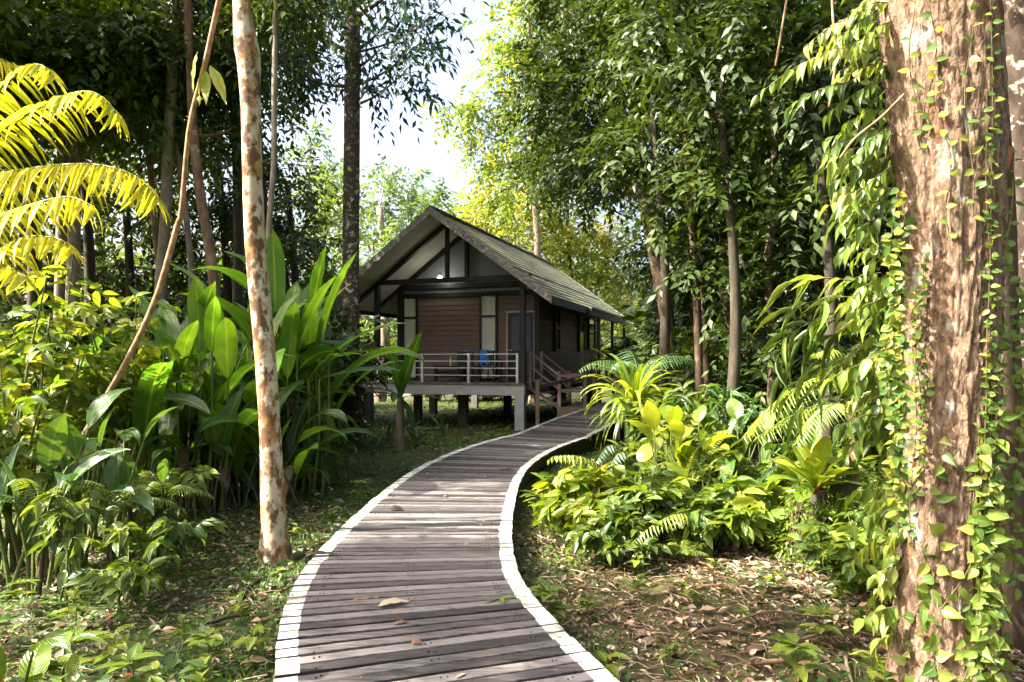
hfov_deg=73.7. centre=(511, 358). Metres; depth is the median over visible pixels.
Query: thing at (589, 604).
seedling
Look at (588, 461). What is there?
fern frond
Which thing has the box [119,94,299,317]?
forest tree
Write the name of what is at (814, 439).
shade plant
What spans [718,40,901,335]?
forest tree
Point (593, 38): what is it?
forest tree
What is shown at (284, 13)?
forest tree
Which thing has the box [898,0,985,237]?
creeper
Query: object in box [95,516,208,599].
sapling
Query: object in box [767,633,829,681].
seedling
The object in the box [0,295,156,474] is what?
understory shrub
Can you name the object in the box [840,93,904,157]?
liana
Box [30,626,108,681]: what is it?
seedling
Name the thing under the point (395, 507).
fallen leaf
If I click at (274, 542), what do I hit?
pale tree
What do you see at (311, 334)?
paddle plant
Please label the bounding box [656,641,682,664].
seedling
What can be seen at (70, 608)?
seedling
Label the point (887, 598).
seedling
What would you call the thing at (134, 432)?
ginger plant
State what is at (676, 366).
understory shrub
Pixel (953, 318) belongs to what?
vine hung tree
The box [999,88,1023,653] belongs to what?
leaning tree
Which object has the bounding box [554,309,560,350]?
window
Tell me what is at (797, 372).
understory shrub
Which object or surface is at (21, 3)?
shade tree
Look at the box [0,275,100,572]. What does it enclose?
broadleaf shrub
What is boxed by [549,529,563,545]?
seedling
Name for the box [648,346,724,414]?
understory shrub
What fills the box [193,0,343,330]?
forest tree
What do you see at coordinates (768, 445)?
shade plant
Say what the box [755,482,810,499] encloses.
broadleaf plant
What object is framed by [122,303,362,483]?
paddle plant
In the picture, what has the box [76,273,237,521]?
paddle plant
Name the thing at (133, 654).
seedling
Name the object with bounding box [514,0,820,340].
forest tree
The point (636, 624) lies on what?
twig litter
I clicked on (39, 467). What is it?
ginger plant
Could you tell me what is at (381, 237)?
distant tree
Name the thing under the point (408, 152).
sky
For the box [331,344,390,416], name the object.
understory shrub
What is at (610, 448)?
fern frond
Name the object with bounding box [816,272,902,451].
leafy vine
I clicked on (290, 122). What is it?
forest tree
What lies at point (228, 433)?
paddle plant
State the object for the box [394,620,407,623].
fallen leaf
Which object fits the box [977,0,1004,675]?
creeper
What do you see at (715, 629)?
fallen branch
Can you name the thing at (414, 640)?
fallen leaf
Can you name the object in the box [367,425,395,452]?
plant
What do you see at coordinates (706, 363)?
forest tree
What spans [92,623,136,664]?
seedling
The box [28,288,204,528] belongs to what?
broadleaf shrub
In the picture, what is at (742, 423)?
shade plant
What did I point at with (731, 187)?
forest tree
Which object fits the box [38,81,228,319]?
forest tree
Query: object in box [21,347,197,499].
paddle plant
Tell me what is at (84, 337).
understory shrub
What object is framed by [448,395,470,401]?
understory shrub
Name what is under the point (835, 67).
liana
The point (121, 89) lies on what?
shade tree
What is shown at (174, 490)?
sapling
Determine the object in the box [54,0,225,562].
leaning sapling
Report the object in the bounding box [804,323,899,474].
understory shrub
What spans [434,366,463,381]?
porch table
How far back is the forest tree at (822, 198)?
10.38 m
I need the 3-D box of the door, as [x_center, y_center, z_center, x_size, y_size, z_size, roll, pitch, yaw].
[0.245,-0.617,19.728,0.880,2.546,0.100,0,0,19]
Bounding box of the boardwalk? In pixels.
[273,376,643,681]
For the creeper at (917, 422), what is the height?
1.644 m
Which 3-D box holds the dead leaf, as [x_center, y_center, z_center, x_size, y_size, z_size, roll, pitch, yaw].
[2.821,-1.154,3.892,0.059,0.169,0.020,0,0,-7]
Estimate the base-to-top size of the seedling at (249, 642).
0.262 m
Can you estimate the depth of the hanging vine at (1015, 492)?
3.79 m
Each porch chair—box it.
[457,352,478,381]
[478,352,502,381]
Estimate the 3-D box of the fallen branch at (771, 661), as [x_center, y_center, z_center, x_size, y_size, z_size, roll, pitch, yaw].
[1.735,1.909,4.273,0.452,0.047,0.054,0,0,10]
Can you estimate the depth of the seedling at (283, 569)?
5.89 m
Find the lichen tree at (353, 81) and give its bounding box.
[259,0,490,442]
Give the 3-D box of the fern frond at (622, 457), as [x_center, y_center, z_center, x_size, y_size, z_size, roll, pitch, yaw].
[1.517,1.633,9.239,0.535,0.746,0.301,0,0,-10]
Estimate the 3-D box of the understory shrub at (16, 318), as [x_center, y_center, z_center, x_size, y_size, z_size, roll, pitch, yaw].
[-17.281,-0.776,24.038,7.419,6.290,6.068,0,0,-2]
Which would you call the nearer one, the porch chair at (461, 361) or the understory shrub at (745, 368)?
the understory shrub at (745, 368)
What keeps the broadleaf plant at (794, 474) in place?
on the ground at (386, 459)
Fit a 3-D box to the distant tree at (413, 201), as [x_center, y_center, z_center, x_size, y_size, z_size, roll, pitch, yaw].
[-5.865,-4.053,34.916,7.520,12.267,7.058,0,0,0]
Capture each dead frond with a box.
[730,610,826,628]
[801,629,884,646]
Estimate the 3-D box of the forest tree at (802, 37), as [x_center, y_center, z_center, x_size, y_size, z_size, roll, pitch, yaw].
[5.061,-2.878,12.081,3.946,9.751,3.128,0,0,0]
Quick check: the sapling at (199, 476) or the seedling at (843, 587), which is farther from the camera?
the sapling at (199, 476)
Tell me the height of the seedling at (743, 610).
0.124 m
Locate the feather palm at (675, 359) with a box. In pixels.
[579,349,705,405]
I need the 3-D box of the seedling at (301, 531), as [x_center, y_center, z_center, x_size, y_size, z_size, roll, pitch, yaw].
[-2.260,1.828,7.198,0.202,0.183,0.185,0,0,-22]
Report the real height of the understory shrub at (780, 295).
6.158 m
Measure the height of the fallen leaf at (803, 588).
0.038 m
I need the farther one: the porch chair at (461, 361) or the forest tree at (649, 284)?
the porch chair at (461, 361)
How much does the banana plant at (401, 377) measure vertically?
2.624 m
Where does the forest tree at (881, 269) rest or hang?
on the ground at (386, 459)
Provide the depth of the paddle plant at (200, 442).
8.41 m
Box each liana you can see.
[774,0,787,65]
[828,0,836,107]
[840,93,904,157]
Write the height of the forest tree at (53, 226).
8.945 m
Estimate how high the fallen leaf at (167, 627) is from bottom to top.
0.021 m
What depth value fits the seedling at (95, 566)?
5.78 m
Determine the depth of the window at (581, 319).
24.35 m
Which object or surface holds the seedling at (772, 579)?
on the ground at (386, 459)
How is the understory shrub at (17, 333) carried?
on the ground at (386, 459)
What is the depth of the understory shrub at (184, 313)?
12.58 m
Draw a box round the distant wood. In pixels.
[2,126,901,387]
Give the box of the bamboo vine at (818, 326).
[754,274,853,451]
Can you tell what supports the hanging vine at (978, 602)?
hanging from the vine hung tree at (953, 318)
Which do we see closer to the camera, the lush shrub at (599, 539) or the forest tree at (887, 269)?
the lush shrub at (599, 539)
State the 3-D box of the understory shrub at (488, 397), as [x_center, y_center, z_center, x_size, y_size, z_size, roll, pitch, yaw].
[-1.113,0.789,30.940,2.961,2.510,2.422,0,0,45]
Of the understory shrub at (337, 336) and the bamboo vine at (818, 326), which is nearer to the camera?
the bamboo vine at (818, 326)
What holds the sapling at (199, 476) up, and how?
on the ground at (386, 459)
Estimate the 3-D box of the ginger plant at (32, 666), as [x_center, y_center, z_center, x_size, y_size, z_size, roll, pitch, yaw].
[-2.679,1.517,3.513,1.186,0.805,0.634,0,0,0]
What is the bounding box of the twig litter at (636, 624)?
[0,499,1023,681]
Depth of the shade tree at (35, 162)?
13.38 m
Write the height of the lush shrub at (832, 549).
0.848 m
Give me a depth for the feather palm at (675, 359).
12.45 m
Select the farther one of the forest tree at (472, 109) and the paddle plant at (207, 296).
the forest tree at (472, 109)
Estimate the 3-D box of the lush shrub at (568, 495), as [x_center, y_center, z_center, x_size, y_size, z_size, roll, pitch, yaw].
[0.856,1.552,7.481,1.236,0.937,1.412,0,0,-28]
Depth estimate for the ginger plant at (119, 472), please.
6.24 m
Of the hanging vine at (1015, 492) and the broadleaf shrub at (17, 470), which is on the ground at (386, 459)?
the broadleaf shrub at (17, 470)
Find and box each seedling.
[0,577,38,608]
[10,675,48,681]
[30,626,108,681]
[47,589,98,626]
[84,562,110,572]
[91,643,164,681]
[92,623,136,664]
[134,660,173,681]
[163,613,203,649]
[175,659,223,681]
[182,627,231,670]
[213,568,227,578]
[223,517,234,529]
[227,596,254,619]
[228,623,272,654]
[269,566,288,581]
[290,522,305,536]
[307,533,325,548]
[328,506,341,515]
[344,478,373,503]
[519,490,543,510]
[528,578,580,618]
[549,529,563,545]
[564,556,580,571]
[574,597,601,618]
[598,651,629,677]
[624,554,650,573]
[625,573,650,598]
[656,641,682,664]
[677,581,702,601]
[681,531,704,550]
[704,558,723,574]
[737,606,756,620]
[756,532,781,548]
[763,572,787,586]
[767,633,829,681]
[794,602,843,645]
[806,562,822,570]
[826,580,853,600]
[844,606,871,630]
[849,642,885,680]
[863,671,899,681]
[864,579,893,606]
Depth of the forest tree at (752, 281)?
12.01 m
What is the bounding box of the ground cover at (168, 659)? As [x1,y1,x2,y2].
[0,397,1020,681]
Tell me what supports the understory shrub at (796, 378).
on the ground at (386, 459)
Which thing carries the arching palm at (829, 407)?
on the ground at (386, 459)
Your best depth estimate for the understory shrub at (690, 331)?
18.82 m
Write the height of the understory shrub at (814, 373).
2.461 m
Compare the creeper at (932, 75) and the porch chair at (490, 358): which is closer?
the creeper at (932, 75)
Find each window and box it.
[402,295,417,378]
[479,291,497,379]
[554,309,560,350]
[578,315,584,351]
[588,317,594,349]
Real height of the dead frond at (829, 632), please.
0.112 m
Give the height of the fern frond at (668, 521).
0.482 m
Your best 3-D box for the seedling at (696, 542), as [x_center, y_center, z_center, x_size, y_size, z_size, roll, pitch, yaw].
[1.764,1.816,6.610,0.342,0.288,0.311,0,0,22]
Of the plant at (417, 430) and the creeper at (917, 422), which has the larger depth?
the plant at (417, 430)
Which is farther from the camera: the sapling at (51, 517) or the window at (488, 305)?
the window at (488, 305)
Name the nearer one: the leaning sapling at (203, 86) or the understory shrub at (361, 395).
the leaning sapling at (203, 86)
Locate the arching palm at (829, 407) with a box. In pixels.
[741,349,896,483]
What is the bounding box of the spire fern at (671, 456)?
[659,436,725,494]
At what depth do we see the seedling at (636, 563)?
6.09 m
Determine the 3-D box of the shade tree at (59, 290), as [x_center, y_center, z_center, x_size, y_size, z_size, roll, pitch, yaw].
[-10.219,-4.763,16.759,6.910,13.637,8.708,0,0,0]
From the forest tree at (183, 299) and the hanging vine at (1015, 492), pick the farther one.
the forest tree at (183, 299)
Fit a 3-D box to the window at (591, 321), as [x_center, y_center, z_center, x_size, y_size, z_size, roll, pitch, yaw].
[3.020,-0.900,25.927,0.070,1.300,1.000,0,0,19]
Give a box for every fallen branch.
[208,613,249,624]
[238,575,269,595]
[689,584,745,590]
[701,626,745,634]
[753,658,827,669]
[843,653,852,681]
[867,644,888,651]
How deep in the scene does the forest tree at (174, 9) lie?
13.91 m
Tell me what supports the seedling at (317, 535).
on the ground at (386, 459)
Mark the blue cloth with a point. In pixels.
(483, 357)
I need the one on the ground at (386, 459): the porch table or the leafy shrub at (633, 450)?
the leafy shrub at (633, 450)
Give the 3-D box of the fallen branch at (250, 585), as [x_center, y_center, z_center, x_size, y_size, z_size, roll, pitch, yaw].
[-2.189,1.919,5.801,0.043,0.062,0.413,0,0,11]
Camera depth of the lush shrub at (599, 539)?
6.39 m
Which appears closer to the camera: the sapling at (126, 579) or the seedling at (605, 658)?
the seedling at (605, 658)
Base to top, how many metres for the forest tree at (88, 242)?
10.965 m
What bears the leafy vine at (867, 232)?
attached to the vine hung tree at (953, 318)
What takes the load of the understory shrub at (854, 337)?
on the ground at (386, 459)
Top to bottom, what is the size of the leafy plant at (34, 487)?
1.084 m
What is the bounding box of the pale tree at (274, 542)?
[233,0,293,565]
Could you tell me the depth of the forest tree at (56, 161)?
13.22 m
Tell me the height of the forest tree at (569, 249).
11.781 m
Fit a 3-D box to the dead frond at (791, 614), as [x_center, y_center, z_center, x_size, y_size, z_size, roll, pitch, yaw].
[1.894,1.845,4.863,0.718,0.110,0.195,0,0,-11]
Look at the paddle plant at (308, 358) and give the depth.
9.79 m
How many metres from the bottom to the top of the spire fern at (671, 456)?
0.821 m
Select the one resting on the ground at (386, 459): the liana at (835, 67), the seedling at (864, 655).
the seedling at (864, 655)
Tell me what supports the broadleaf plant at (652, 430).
on the ground at (386, 459)
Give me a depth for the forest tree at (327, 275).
22.91 m
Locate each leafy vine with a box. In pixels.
[749,8,892,246]
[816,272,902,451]
[818,0,904,279]
[842,413,906,665]
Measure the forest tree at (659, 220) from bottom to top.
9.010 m
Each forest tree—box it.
[0,21,69,235]
[0,49,160,343]
[0,133,134,299]
[0,211,134,341]
[4,0,109,319]
[10,0,194,270]
[15,215,221,335]
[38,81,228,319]
[44,0,308,313]
[94,14,206,329]
[108,223,322,317]
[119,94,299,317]
[128,6,277,289]
[138,0,304,297]
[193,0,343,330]
[200,4,343,234]
[200,211,371,328]
[203,0,376,241]
[223,115,342,285]
[281,185,378,345]
[415,0,598,403]
[454,170,650,398]
[484,0,704,326]
[494,0,717,381]
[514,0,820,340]
[550,0,713,419]
[574,0,751,401]
[600,1,780,345]
[620,0,856,465]
[623,0,819,409]
[646,209,886,399]
[669,83,848,453]
[697,0,897,458]
[705,0,898,443]
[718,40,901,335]
[768,0,896,457]
[808,1,899,446]
[820,5,902,337]
[836,59,901,274]
[1003,0,1023,386]
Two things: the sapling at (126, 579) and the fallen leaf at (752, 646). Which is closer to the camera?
the fallen leaf at (752, 646)
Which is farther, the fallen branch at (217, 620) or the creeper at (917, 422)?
the fallen branch at (217, 620)
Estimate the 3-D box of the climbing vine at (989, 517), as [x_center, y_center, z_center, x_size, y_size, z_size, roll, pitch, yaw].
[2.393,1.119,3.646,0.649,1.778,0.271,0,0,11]
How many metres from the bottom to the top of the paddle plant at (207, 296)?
2.955 m
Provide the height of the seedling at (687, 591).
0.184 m
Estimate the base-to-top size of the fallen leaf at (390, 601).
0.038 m
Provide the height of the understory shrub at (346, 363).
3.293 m
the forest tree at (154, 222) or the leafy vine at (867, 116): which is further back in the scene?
the forest tree at (154, 222)
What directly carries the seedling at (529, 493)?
on the ground at (386, 459)
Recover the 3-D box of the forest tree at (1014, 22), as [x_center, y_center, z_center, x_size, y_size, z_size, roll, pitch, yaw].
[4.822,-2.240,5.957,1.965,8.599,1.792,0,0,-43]
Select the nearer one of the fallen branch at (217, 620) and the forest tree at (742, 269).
the fallen branch at (217, 620)
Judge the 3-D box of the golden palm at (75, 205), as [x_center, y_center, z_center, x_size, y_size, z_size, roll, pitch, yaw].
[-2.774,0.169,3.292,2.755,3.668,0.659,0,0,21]
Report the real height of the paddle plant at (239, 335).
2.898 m
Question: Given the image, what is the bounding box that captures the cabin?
[322,205,640,430]
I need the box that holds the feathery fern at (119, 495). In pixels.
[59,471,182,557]
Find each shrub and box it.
[0,247,181,544]
[0,271,124,341]
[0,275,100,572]
[0,293,179,379]
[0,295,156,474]
[0,313,111,478]
[0,319,95,352]
[0,415,54,518]
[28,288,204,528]
[62,279,238,350]
[80,273,183,335]
[141,311,241,383]
[238,301,412,445]
[248,301,364,344]
[280,414,358,491]
[321,338,364,407]
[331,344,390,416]
[335,380,368,421]
[424,394,450,400]
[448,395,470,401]
[479,395,500,400]
[529,461,640,540]
[560,493,672,567]
[592,458,701,549]
[604,266,782,384]
[606,398,722,482]
[618,268,773,358]
[631,380,753,485]
[641,313,752,385]
[644,319,767,422]
[644,344,724,404]
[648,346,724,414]
[666,467,774,557]
[672,251,856,352]
[673,429,799,494]
[676,316,791,390]
[676,384,775,456]
[701,471,795,549]
[710,329,843,457]
[724,334,861,457]
[743,318,872,463]
[753,446,892,500]
[777,496,895,602]
[790,354,902,471]
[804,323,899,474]
[816,251,882,351]
[839,319,903,469]
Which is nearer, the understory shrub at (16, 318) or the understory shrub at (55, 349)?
the understory shrub at (55, 349)
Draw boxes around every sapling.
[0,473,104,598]
[20,487,117,605]
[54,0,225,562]
[61,555,174,621]
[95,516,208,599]
[114,504,229,572]
[132,464,220,528]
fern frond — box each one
[547,455,603,469]
[595,445,628,479]
[607,452,639,476]
[629,513,703,553]
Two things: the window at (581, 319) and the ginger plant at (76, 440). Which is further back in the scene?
the window at (581, 319)
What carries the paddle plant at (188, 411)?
on the ground at (386, 459)
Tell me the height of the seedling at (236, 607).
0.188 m
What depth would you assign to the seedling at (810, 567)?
6.00 m
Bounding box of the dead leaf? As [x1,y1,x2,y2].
[1007,145,1012,168]
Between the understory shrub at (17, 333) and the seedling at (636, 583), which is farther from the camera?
the understory shrub at (17, 333)
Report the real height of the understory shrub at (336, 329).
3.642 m
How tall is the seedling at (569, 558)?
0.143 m
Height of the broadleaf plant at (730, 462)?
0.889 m
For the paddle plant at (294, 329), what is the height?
3.824 m
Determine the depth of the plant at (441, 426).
15.81 m
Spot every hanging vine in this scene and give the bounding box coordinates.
[954,237,1023,670]
[960,302,1012,681]
[965,147,1023,290]
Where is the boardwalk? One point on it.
(438, 573)
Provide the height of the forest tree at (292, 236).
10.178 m
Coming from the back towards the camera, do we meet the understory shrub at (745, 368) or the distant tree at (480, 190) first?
the distant tree at (480, 190)
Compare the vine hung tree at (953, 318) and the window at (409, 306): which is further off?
the window at (409, 306)
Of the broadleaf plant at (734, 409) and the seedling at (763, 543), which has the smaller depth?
the seedling at (763, 543)
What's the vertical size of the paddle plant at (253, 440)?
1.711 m
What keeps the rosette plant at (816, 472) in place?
on the ground at (386, 459)
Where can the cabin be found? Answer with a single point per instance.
(528, 318)
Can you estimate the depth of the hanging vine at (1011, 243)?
3.89 m
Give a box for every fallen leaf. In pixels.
[161,626,175,630]
[240,655,271,663]
[306,550,336,555]
[353,596,381,599]
[377,597,410,606]
[389,505,403,509]
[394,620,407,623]
[411,638,421,642]
[638,628,650,634]
[746,644,766,652]
[798,587,815,591]
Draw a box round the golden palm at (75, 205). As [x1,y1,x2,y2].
[0,58,170,306]
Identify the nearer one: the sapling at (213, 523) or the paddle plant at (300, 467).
the sapling at (213, 523)
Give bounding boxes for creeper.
[875,187,917,543]
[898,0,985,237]
[903,252,935,548]
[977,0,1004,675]
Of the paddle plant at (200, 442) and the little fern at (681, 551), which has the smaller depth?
the little fern at (681, 551)
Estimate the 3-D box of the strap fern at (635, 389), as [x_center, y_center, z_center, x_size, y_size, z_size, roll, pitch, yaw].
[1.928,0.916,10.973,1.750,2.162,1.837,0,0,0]
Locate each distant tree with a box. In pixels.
[278,113,375,284]
[320,146,410,401]
[330,162,458,396]
[443,146,555,241]
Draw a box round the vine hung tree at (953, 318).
[877,0,1014,681]
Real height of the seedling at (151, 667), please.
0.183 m
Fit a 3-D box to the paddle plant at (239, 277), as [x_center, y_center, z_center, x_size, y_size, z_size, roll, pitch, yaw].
[-3.554,0.118,10.567,2.827,3.794,4.671,0,0,14]
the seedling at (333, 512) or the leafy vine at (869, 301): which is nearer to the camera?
the leafy vine at (869, 301)
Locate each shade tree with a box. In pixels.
[0,0,138,210]
[0,0,151,52]
[0,0,242,320]
[3,0,231,329]
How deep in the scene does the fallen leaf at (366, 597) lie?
4.68 m
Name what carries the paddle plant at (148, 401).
on the ground at (386, 459)
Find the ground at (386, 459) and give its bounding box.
[0,371,1023,681]
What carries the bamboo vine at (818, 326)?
attached to the leafy vine at (869, 301)
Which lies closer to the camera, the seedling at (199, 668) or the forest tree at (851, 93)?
the seedling at (199, 668)
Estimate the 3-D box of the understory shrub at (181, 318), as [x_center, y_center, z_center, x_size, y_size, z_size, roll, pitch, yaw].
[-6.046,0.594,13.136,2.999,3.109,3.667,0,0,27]
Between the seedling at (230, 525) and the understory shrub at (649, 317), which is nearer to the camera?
the seedling at (230, 525)
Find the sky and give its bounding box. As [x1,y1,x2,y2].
[1,0,881,367]
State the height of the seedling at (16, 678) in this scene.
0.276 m
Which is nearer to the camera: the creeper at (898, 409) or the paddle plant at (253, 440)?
the creeper at (898, 409)
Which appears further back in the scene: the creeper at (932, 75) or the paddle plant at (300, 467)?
the paddle plant at (300, 467)
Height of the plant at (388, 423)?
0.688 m
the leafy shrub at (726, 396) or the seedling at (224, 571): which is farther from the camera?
the leafy shrub at (726, 396)
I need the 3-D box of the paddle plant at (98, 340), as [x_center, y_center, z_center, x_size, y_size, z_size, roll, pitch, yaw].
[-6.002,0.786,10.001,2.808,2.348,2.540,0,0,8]
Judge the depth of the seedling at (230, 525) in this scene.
7.70 m
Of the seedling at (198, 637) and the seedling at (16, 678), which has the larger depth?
the seedling at (198, 637)
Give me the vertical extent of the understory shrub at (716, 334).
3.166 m
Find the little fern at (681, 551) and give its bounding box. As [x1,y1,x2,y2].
[654,531,708,558]
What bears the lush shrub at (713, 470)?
on the ground at (386, 459)
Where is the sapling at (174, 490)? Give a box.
[138,467,213,545]
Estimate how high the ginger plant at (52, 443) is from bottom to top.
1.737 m
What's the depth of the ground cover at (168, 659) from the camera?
6.05 m
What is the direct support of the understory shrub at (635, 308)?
on the ground at (386, 459)
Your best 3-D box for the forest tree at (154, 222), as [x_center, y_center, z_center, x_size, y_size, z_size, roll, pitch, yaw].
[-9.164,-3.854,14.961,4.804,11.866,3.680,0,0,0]
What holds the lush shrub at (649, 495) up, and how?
on the ground at (386, 459)
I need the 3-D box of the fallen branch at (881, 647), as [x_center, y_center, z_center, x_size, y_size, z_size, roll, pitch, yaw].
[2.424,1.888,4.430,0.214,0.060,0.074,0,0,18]
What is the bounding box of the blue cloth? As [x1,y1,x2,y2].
[479,350,491,365]
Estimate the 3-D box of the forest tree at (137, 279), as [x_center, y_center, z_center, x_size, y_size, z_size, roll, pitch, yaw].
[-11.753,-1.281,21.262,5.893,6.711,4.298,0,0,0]
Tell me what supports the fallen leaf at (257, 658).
on the ground at (386, 459)
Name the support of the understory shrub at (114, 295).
on the ground at (386, 459)
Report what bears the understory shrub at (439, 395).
on the ground at (386, 459)
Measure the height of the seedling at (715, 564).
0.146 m
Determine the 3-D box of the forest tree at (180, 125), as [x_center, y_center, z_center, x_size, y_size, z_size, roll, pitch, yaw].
[-7.096,-2.960,14.964,3.348,9.981,3.050,0,0,17]
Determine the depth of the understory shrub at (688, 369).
13.99 m
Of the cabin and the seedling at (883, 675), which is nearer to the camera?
the seedling at (883, 675)
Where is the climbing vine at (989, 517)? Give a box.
[887,402,1021,681]
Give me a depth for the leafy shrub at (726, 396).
10.55 m
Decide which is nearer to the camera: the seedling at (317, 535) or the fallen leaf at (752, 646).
the fallen leaf at (752, 646)
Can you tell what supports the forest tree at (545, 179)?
on the ground at (386, 459)
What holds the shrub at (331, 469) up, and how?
on the ground at (386, 459)
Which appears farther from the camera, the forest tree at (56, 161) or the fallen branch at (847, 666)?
the forest tree at (56, 161)
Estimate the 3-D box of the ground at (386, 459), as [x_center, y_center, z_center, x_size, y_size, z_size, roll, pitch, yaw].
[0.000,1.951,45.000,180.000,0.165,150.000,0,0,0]
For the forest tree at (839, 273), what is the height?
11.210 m
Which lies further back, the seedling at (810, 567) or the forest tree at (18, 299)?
the forest tree at (18, 299)
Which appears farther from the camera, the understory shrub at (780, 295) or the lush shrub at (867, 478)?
the understory shrub at (780, 295)
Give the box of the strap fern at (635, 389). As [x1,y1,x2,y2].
[575,349,684,480]
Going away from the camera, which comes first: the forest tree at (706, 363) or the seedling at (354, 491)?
the seedling at (354, 491)
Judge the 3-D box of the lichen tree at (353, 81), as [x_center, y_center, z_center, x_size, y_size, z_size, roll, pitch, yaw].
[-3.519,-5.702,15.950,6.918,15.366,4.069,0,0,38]
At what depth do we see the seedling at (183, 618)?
4.60 m
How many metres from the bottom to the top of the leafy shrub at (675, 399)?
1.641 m
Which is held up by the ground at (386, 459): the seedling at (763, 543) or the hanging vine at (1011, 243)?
the seedling at (763, 543)
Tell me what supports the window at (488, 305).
in the cabin
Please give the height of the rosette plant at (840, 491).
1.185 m
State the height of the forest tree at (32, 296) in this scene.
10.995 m
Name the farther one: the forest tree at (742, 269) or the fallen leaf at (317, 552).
the forest tree at (742, 269)
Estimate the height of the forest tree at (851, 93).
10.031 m
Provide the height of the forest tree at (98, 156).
15.148 m
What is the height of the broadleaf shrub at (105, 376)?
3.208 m
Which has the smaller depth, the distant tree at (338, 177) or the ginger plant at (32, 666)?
the ginger plant at (32, 666)
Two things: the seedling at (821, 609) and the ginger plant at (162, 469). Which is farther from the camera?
the ginger plant at (162, 469)
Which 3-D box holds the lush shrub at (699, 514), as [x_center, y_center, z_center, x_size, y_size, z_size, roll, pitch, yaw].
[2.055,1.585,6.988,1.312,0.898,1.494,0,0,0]
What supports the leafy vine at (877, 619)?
attached to the vine hung tree at (953, 318)
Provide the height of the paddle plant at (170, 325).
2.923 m
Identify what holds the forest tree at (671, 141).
on the ground at (386, 459)
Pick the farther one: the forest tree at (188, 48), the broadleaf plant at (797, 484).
the forest tree at (188, 48)
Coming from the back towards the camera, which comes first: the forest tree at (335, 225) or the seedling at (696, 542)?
the forest tree at (335, 225)
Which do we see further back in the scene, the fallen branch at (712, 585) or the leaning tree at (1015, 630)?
the fallen branch at (712, 585)
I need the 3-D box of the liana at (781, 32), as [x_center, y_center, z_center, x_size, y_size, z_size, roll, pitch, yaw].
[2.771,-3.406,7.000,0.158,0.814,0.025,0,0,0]
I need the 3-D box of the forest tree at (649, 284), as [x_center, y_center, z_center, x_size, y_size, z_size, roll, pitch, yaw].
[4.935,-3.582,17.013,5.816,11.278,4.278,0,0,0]
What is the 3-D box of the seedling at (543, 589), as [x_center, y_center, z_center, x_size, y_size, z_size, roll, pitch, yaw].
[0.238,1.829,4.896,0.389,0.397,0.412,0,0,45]
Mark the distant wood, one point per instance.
(603, 331)
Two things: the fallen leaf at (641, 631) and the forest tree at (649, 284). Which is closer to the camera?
the fallen leaf at (641, 631)
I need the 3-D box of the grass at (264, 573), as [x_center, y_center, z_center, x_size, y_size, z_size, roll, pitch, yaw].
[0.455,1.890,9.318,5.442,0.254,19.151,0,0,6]
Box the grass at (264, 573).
[162,439,686,681]
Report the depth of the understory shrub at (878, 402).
9.97 m
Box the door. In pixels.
[506,311,533,380]
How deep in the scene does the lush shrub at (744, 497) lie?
6.78 m
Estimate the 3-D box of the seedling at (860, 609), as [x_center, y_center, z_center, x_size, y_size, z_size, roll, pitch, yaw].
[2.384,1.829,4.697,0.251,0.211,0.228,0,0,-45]
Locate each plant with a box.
[0,388,130,601]
[0,406,178,590]
[0,628,71,681]
[2,381,90,552]
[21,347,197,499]
[22,406,125,579]
[25,334,167,440]
[27,427,149,551]
[63,348,316,528]
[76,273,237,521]
[96,434,183,556]
[97,421,259,520]
[108,363,302,508]
[114,281,366,510]
[117,292,298,504]
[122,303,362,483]
[154,389,259,513]
[163,251,381,494]
[169,313,351,493]
[177,280,423,477]
[198,380,350,507]
[214,393,380,506]
[227,229,407,493]
[236,307,396,462]
[357,330,439,451]
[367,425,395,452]
[375,414,395,440]
[404,424,441,447]
[430,415,448,443]
[625,400,766,497]
[670,398,775,471]
[680,454,778,494]
[709,406,787,463]
[740,398,800,472]
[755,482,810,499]
[764,405,840,458]
[766,436,866,572]
[770,459,884,532]
[824,445,887,549]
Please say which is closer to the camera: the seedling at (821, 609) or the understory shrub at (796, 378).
the seedling at (821, 609)
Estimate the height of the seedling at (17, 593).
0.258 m

